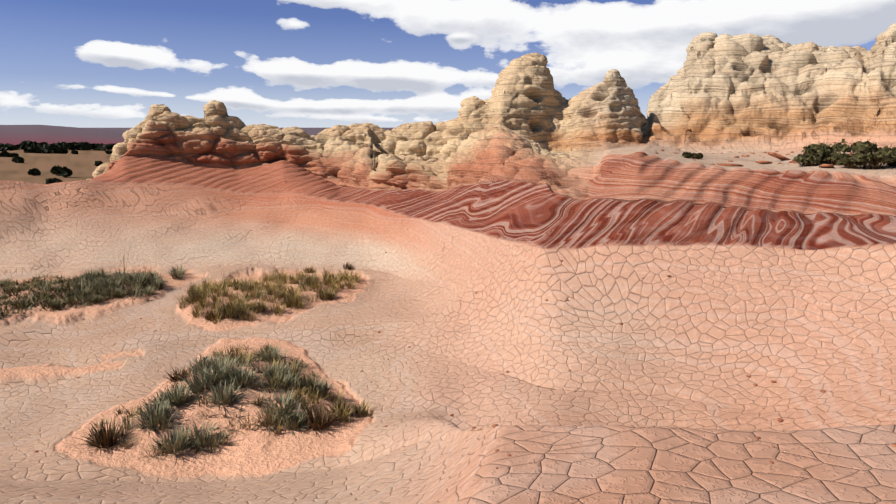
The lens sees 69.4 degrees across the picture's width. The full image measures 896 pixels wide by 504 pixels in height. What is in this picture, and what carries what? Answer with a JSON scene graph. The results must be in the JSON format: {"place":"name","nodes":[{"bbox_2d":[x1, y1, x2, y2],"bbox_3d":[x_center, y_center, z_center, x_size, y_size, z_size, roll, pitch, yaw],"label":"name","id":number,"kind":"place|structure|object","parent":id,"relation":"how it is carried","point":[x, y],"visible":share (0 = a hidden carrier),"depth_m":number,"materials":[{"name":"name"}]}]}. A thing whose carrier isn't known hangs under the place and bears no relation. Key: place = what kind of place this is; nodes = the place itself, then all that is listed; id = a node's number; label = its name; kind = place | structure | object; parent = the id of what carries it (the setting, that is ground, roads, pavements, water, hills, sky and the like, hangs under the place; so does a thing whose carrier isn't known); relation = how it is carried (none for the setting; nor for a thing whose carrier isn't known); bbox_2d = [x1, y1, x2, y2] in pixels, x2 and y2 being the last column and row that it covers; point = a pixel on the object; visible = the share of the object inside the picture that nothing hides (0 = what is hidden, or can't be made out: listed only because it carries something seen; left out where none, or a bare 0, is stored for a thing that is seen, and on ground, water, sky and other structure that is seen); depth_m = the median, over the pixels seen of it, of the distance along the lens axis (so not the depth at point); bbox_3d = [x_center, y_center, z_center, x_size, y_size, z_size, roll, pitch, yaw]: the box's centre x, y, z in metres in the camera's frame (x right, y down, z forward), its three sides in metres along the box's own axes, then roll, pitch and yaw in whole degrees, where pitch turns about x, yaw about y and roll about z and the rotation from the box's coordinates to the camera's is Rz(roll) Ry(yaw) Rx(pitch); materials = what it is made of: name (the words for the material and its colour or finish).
{"place":"outdoors","nodes":[
{"label":"outdoors","id":0,"kind":"place"},
{"bbox_2d":[0,23,895,503],"bbox_3d":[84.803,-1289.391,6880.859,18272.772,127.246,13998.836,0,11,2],"label":"rocky desert terrain","id":1,"kind":"structure","parent":0,"point":[520,195],"depth_m":14.08,"materials":[{"name":"stone"}]},
{"bbox_2d":[0,140,116,183],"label":"trees","id":2,"kind":"object","parent":1,"relation":"on","point":[27,146],"visible":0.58,"depth_m":476.71,"materials":[{"name":"green plant"}]},
{"bbox_2d":[0,249,187,317],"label":"grass","id":3,"kind":"structure","parent":1,"relation":"on","point":[92,283],"depth_m":20.78,"materials":[{"name":"green plant"}]},
{"bbox_2d":[74,342,377,459],"bbox_3d":[-3.656,2.330,12.544,4.970,1.107,5.747,0,11,2],"label":"grass mound","id":4,"kind":"object","parent":1,"relation":"on","point":[218,364],"depth_m":11.24,"materials":[{"name":"green plant"}]},
{"bbox_2d":[175,261,366,323],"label":"grass","id":5,"kind":"structure","parent":1,"relation":"on","point":[233,308],"depth_m":19.51,"materials":[{"name":"green plant"}]},
{"bbox_2d":[34,229,882,452],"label":"pebbles","id":6,"kind":"object","parent":1,"relation":"on","point":[495,425],"visible":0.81,"depth_m":10.56,"materials":[{"name":"stone"}]},
{"bbox_2d":[495,436,895,468],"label":"pebbles","id":7,"kind":"object","parent":1,"relation":"on","point":[757,437],"visible":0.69,"depth_m":4.40,"materials":[{"name":"stone"}]},
{"bbox_2d":[717,163,742,166],"bbox_3d":[7.997,-2.470,18.353,0.560,0.060,0.582,1,11,-10],"label":"rock slab","id":8,"kind":"object","parent":1,"relation":"on","point":[728,164],"visible":0.96,"depth_m":18.14,"materials":[{"name":"stone"}]},
{"bbox_2d":[649,142,852,164],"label":"rocks","id":9,"kind":"object","parent":1,"relation":"on","point":[751,153],"visible":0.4,"depth_m":25.25,"materials":[{"name":"stone"}]},
{"bbox_2d":[756,161,771,163],"bbox_3d":[9.767,-2.764,19.959,0.440,0.070,0.621,11,9,39],"label":"rock slab","id":10,"kind":"object","parent":1,"relation":"on","point":[765,162],"visible":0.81,"depth_m":19.79,"materials":[{"name":"stone"}]},
{"bbox_2d":[767,152,790,159],"bbox_3d":[10.748,-3.061,20.928,0.892,0.090,0.505,18,11,-18],"label":"rock slab","id":11,"kind":"object","parent":1,"relation":"on","point":[777,155],"visible":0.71,"depth_m":20.73,"materials":[{"name":"stone"}]},
{"bbox_2d":[682,136,895,168],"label":"terrace bush","id":12,"kind":"object","parent":1,"relation":"on","point":[821,153],"visible":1,"depth_m":17.35,"materials":[{"name":"green plant"}]},
{"bbox_2d":[819,164,833,167],"bbox_3d":[9.727,-2.203,16.601,0.338,0.060,0.561,7,4,23],"label":"rock slab","id":13,"kind":"object","parent":1,"relation":"on","point":[827,165],"visible":0.92,"depth_m":16.46,"materials":[{"name":"stone"}]},
{"bbox_2d":[0,0,895,127],"label":"sky","id":14,"kind":"structure","parent":0,"point":[67,63],"materials":[{"name":"blue"}]}
]}

